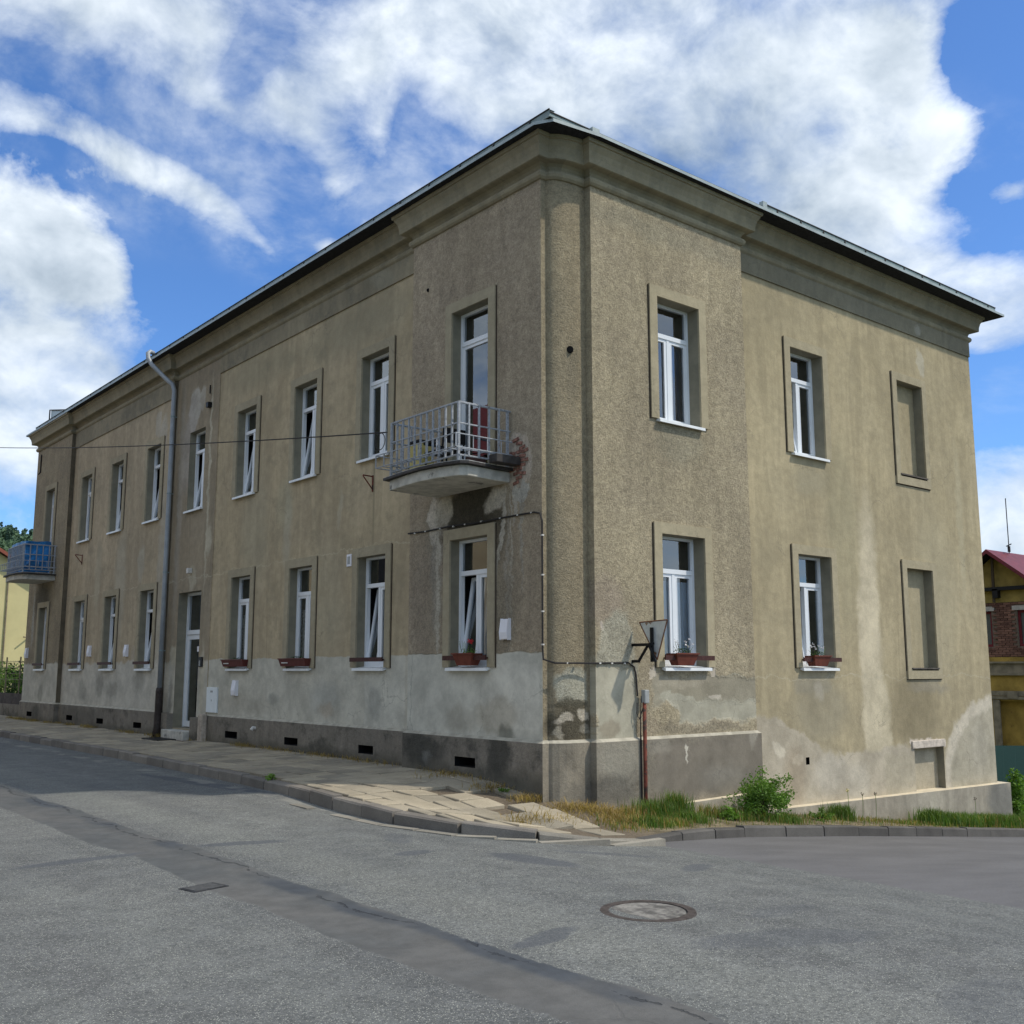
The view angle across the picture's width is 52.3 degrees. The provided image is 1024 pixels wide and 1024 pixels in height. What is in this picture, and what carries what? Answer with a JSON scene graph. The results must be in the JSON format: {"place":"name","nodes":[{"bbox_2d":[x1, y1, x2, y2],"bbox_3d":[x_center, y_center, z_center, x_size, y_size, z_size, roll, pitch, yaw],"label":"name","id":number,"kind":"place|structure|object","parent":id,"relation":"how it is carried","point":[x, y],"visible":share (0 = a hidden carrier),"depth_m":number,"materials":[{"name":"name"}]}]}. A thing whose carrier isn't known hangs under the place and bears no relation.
{"place":"outdoors","nodes":[
{"label":"outdoors","id":0,"kind":"place"},
{"bbox_2d":[409,439,435,468],"bbox_3d":[-1.381,-0.793,15.947,0.320,0.560,0.320,7,-11,-39],"label":"yellow container","id":1,"kind":"object","parent":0,"point":[423,452],"visible":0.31,"depth_m":15.85,"materials":[{"name":"plastic"}]},
{"bbox_2d":[424,427,465,464],"bbox_3d":[-1.000,-0.887,15.588,0.440,0.642,0.492,7,-11,-39],"label":"garden chair","id":2,"kind":"object","parent":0,"point":[463,439],"visible":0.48,"depth_m":15.50,"materials":[{"name":"black paint"}]},
{"bbox_2d":[465,455,485,462],"bbox_3d":[-0.538,-0.706,15.390,0.220,0.220,0.220,7,-11,-39],"label":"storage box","id":3,"kind":"object","parent":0,"point":[476,459],"visible":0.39,"depth_m":15.32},
{"bbox_2d":[0,715,980,837],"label":"pavement","id":4,"kind":"structure","parent":0,"point":[400,787],"depth_m":14.92,"materials":[{"name":"grey concrete"}]},
{"bbox_2d":[498,787,509,792],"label":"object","id":5,"kind":"object","parent":4,"relation":"on","point":[503,789],"visible":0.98,"depth_m":14.10,"materials":[{"name":"green plant"}]},
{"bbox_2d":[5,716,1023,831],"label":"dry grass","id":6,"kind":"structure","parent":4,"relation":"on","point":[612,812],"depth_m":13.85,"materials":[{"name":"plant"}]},
{"bbox_2d":[718,804,743,820],"bbox_3d":[3.123,4.272,14.850,0.314,0.250,0.385,-4,-10,27],"label":"shrub","id":7,"kind":"object","parent":4,"relation":"on","point":[729,811],"visible":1,"depth_m":14.78,"materials":[{"name":"green plant"}]},
{"bbox_2d":[808,807,834,821],"bbox_3d":[4.848,4.732,16.338,0.478,0.234,0.300,2,-9,-12],"label":"verge weed","id":8,"kind":"object","parent":4,"relation":"on","point":[822,815],"visible":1,"depth_m":16.30,"materials":[{"name":"green plant"}]},
{"bbox_2d":[1005,768,1023,815],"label":"bright shrub","id":9,"kind":"object","parent":4,"relation":"on","point":[1017,792],"visible":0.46,"depth_m":22.22,"materials":[{"name":"green plant"}]},
{"bbox_2d":[0,737,1023,1023],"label":"road","id":10,"kind":"structure","parent":0,"point":[318,915],"depth_m":7.27,"materials":[{"name":"grey asphalt"}]},
{"bbox_2d":[178,882,228,892],"bbox_3d":[-2.442,2.987,8.262,0.220,0.038,0.320,-7,-11,38],"label":"valve cover","id":11,"kind":"object","parent":10,"relation":"on","point":[203,887],"visible":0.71,"depth_m":8.23,"materials":[{"name":"metal"}]},
{"bbox_2d":[600,900,696,921],"bbox_3d":[0.982,2.892,7.534,0.710,0.030,0.710,7,-11,-39],"label":"manhole cover","id":12,"kind":"object","parent":10,"relation":"on","point":[662,911],"visible":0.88,"depth_m":7.54,"materials":[{"name":"metal"}]},
{"bbox_2d":[0,0,1023,554],"label":"sky","id":13,"kind":"structure","parent":0,"point":[163,163],"materials":[{"name":"blue"}]},
{"bbox_3d":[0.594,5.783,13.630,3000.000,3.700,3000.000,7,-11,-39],"label":"ground","id":14,"kind":"structure","parent":0,"visible":0},
{"bbox_2d":[0,661,18,691],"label":"garden bush","id":15,"kind":"object","parent":14,"relation":"on","point":[4,677],"visible":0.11,"depth_m":41.74,"materials":[{"name":"green plant"}]},
{"bbox_2d":[0,664,22,692],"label":"garden bush","id":16,"kind":"object","parent":14,"relation":"on","point":[13,670],"visible":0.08,"depth_m":38.88,"materials":[{"name":"green plant"}]},
{"bbox_2d":[0,666,22,691],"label":"garden bush","id":17,"kind":"object","parent":14,"relation":"on","point":[8,678],"visible":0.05,"depth_m":40.50,"materials":[{"name":"green plant"}]},
{"bbox_2d":[0,657,23,716],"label":"garden fence","id":18,"kind":"object","parent":14,"relation":"on","point":[9,704],"visible":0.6,"depth_m":35.46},
{"bbox_2d":[3,662,23,693],"bbox_3d":[-16.951,6.299,36.990,2.335,2.059,1.897,0,-9,3],"label":"garden bush","id":19,"kind":"object","parent":14,"relation":"on","point":[12,690],"visible":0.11,"depth_m":36.73,"materials":[{"name":"green plant"}]},
{"bbox_2d":[0,548,28,692],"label":"yellow house","id":20,"kind":"structure","parent":14,"relation":"on","point":[14,597],"depth_m":59.91,"materials":[{"name":"yellow paint"}]},
{"bbox_2d":[0,108,1012,820],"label":"apartment building","id":21,"kind":"structure","parent":14,"relation":"on","point":[732,432],"depth_m":18.06,"materials":[{"name":"paint"}]},
{"bbox_2d":[11,541,50,572],"bbox_3d":[-14.781,1.423,32.023,0.760,0.948,1.626,7,-11,-39],"label":"tarpaulin","id":22,"kind":"object","parent":21,"relation":"hanging from","point":[33,551],"visible":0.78,"depth_m":31.43,"materials":[{"name":"blue plastic"}]},
{"bbox_2d":[33,601,49,670],"bbox_3d":[-14.377,3.825,32.095,0.303,2.090,1.226,7,-11,-39],"label":"window","id":23,"kind":"structure","parent":21,"relation":"in","point":[43,604],"depth_m":32.28,"materials":[{"name":"white plastic"}]},
{"bbox_2d":[40,481,57,572],"bbox_3d":[-14.360,0.557,32.605,0.259,2.875,1.226,7,-11,-39],"label":"balcony door","id":24,"kind":"structure","parent":21,"relation":"in","point":[55,485],"depth_m":32.67,"materials":[{"name":"white plastic"}]},
{"bbox_2d":[68,594,87,670],"bbox_3d":[-12.297,3.450,29.796,0.303,2.140,1.266,7,-11,-39],"label":"window","id":25,"kind":"structure","parent":21,"relation":"in","point":[83,614],"depth_m":30.02,"materials":[{"name":"white plastic"}]},
{"bbox_2d":[76,467,95,543],"bbox_3d":[-12.297,-0.168,30.346,0.303,2.120,1.266,7,-11,-39],"label":"window","id":26,"kind":"structure","parent":21,"relation":"in","point":[91,485],"depth_m":30.57,"materials":[{"name":"white plastic"}]},
{"bbox_2d":[98,588,119,670],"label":"window","id":27,"kind":"structure","parent":21,"relation":"in","point":[114,616],"depth_m":28.08,"materials":[{"name":"white plastic"}]},
{"bbox_2d":[106,452,127,534],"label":"window","id":28,"kind":"structure","parent":21,"relation":"in","point":[123,467],"depth_m":28.62,"materials":[{"name":"white plastic"}]},
{"bbox_2d":[134,582,157,670],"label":"window","id":29,"kind":"structure","parent":21,"relation":"in","point":[151,614],"depth_m":26.06,"materials":[{"name":"white plastic"}]},
{"bbox_2d":[141,435,165,523],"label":"window","id":30,"kind":"structure","parent":21,"relation":"in","point":[160,452],"depth_m":26.60,"materials":[{"name":"white plastic"}]},
{"bbox_2d":[182,592,200,726],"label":"entrance door","id":31,"kind":"structure","parent":21,"relation":"in","point":[194,599],"depth_m":24.67,"materials":[{"name":"white glass"}]},
{"bbox_2d":[0,432,387,449],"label":"overhead cable","id":32,"kind":"object","parent":21,"relation":"attached to","point":[378,433],"visible":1,"depth_m":19.44,"materials":[{"name":"black rubber"}]},
{"bbox_2d":[183,430,205,513],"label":"window","id":33,"kind":"structure","parent":21,"relation":"in","point":[200,448],"depth_m":24.90,"materials":[{"name":"white plastic"}]},
{"bbox_2d":[221,657,247,666],"bbox_3d":[-5.758,3.126,21.767,0.238,0.199,1.056,7,-11,-39],"label":"window box","id":34,"kind":"object","parent":21,"relation":"attached to","point":[239,662],"visible":1,"depth_m":21.60,"materials":[{"name":"red plastic"}]},
{"bbox_2d":[224,566,255,670],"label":"window","id":35,"kind":"structure","parent":21,"relation":"in","point":[245,628],"depth_m":22.23,"materials":[{"name":"white plastic"}]},
{"bbox_2d":[231,395,261,499],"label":"window","id":36,"kind":"structure","parent":21,"relation":"in","point":[253,418],"depth_m":22.79,"materials":[{"name":"white plastic"}]},
{"bbox_2d":[277,656,310,665],"bbox_3d":[-4.089,2.821,19.757,0.238,0.197,1.076,7,-11,-39],"label":"window box","id":37,"kind":"object","parent":21,"relation":"attached to","point":[293,661],"visible":1,"depth_m":19.62,"materials":[{"name":"red plastic"}]},
{"bbox_2d":[282,556,317,670],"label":"window","id":38,"kind":"structure","parent":21,"relation":"in","point":[307,578],"depth_m":20.20,"materials":[{"name":"white plastic"}]},
{"bbox_2d":[288,367,323,482],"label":"window","id":39,"kind":"structure","parent":21,"relation":"in","point":[313,394],"depth_m":20.78,"materials":[{"name":"white plastic"}]},
{"bbox_2d":[350,543,392,670],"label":"window","id":40,"kind":"structure","parent":21,"relation":"in","point":[378,599],"depth_m":18.27,"materials":[{"name":"white plastic"}]},
{"bbox_2d":[354,335,396,463],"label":"window","id":41,"kind":"structure","parent":21,"relation":"in","point":[383,367],"depth_m":18.80,"materials":[{"name":"white plastic"}]},
{"bbox_2d":[451,639,482,664],"bbox_3d":[-0.666,2.066,15.412,0.222,0.397,0.510,7,-11,-39],"label":"flower pot","id":42,"kind":"object","parent":21,"relation":"on","point":[464,658],"visible":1,"depth_m":15.34,"materials":[{"name":"ceramic"}]},
{"bbox_2d":[442,522,496,670],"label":"window","id":43,"kind":"structure","parent":21,"relation":"in","point":[477,557],"depth_m":15.91,"materials":[{"name":"white plastic"}]},
{"bbox_2d":[444,284,496,464],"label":"balcony door","id":44,"kind":"structure","parent":21,"relation":"in","point":[478,326],"depth_m":16.57,"materials":[{"name":"white plastic"}]},
{"bbox_2d":[489,453,519,466],"bbox_3d":[-0.102,-0.739,14.841,0.440,0.120,0.180,7,-11,-39],"label":"flower trough","id":45,"kind":"object","parent":21,"relation":"on","point":[504,459],"visible":1,"depth_m":14.76,"materials":[{"name":"black plastic"}]},
{"bbox_2d":[408,511,637,695],"bbox_3d":[-0.255,1.391,15.336,3.947,2.579,1.323,-5,-10,27],"label":"cable","id":46,"kind":"object","parent":21,"relation":"attached to","point":[542,574],"depth_m":14.42,"materials":[{"name":"black rubber"}]},
{"bbox_2d":[636,690,648,803],"bbox_3d":[1.848,3.424,14.645,0.188,1.830,0.092,7,-11,-39],"label":"cable conduit","id":47,"kind":"object","parent":21,"relation":"attached to","point":[644,699],"visible":0.89,"depth_m":14.67,"materials":[{"name":"brown metal"}]},
{"bbox_2d":[631,619,667,662],"bbox_3d":[1.941,1.818,14.691,0.117,0.599,0.607,7,-11,-39],"label":"road sign","id":48,"kind":"object","parent":21,"relation":"attached to","point":[654,631],"visible":1,"depth_m":14.66,"materials":[{"name":"grey metal"}]},
{"bbox_2d":[647,283,708,430],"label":"window","id":49,"kind":"structure","parent":21,"relation":"in","point":[667,326],"depth_m":16.51,"materials":[{"name":"white plastic"}]},
{"bbox_2d":[666,639,699,665],"bbox_3d":[2.534,2.073,15.462,0.510,0.399,0.222,7,-11,-39],"label":"flower pot","id":50,"kind":"object","parent":21,"relation":"on","point":[685,659],"visible":1,"depth_m":15.38,"materials":[{"name":"ceramic"}]},
{"bbox_2d":[652,521,715,670],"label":"window","id":51,"kind":"structure","parent":21,"relation":"in","point":[673,558],"depth_m":15.97,"materials":[{"name":"white plastic"}]},
{"bbox_2d":[782,335,831,461],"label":"window","id":52,"kind":"structure","parent":21,"relation":"in","point":[797,372],"depth_m":18.97,"materials":[{"name":"white plastic"}]},
{"bbox_2d":[790,543,841,670],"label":"window","id":53,"kind":"structure","parent":21,"relation":"in","point":[805,571],"depth_m":18.40,"materials":[{"name":"white plastic"}]},
{"bbox_2d":[805,642,831,665],"bbox_3d":[5.263,2.446,17.933,0.510,0.404,0.222,7,-11,-39],"label":"flower pot","id":54,"kind":"object","parent":21,"relation":"on","point":[821,660],"visible":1,"depth_m":17.84,"materials":[{"name":"ceramic"}]},
{"bbox_2d":[889,370,931,490],"bbox_3d":[7.927,-1.608,20.918,1.291,2.276,0.218,7,-11,-39],"label":"blind window","id":55,"kind":"structure","parent":21,"relation":"in","point":[909,480],"depth_m":20.75,"materials":[{"name":"beige paint"}]},
{"bbox_2d":[900,559,942,679],"bbox_3d":[7.927,2.109,20.353,1.291,2.296,0.218,7,-11,-39],"label":"blind window","id":56,"kind":"structure","parent":21,"relation":"in","point":[904,564],"depth_m":20.17,"materials":[{"name":"beige paint"}]},
{"bbox_2d":[0,730,1023,845],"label":"kerb","id":57,"kind":"structure","parent":14,"relation":"on","point":[337,802],"depth_m":13.89,"materials":[{"name":"concrete"}]},
{"bbox_2d":[265,773,276,780],"bbox_3d":[-3.500,3.846,15.101,0.235,0.125,0.167,-4,-10,26],"label":"weed","id":58,"kind":"object","parent":57,"relation":"on","point":[270,776],"depth_m":15.10,"materials":[{"name":"green plant"}]},
{"bbox_2d":[723,765,794,820],"bbox_3d":[3.671,4.171,15.435,1.511,0.782,0.613,7,-11,-39],"label":"leafy shrub","id":59,"kind":"object","parent":14,"relation":"on","point":[763,793],"visible":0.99,"depth_m":15.31,"materials":[{"name":"green plant"}]},
{"bbox_2d":[596,788,1023,830],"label":"grass","id":60,"kind":"structure","parent":14,"relation":"on","point":[942,818],"depth_m":15.32,"materials":[{"name":"green plant"}]},
{"bbox_2d":[982,498,1023,745],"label":"brick house","id":61,"kind":"structure","parent":14,"relation":"on","point":[1003,574],"depth_m":35.36,"materials":[{"name":"yellow paint"}]},
{"bbox_2d":[986,611,993,646],"bbox_3d":[16.232,4.089,36.299,0.050,1.220,1.090,7,-11,-39],"label":"window","id":62,"kind":"structure","parent":61,"relation":"in","point":[988,613],"depth_m":36.00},
{"bbox_2d":[1017,610,1023,645],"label":"window","id":63,"kind":"structure","parent":61,"relation":"in","point":[1020,612],"depth_m":35.16,"materials":[{"name":"red wood"}]},
{"bbox_2d":[995,746,1023,796],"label":"fence","id":64,"kind":"object","parent":14,"relation":"on","point":[1008,758],"visible":0.05,"depth_m":25.12,"materials":[{"name":"metal"}]},
{"bbox_3d":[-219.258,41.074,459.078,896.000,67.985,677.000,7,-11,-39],"label":"hill","id":65,"kind":"structure","parent":0,"visible":0},
{"bbox_2d":[0,522,32,551],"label":"wood","id":66,"kind":"object","parent":65,"relation":"on","point":[10,535],"visible":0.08,"depth_m":463.60,"materials":[{"name":"green plant"}]}
]}

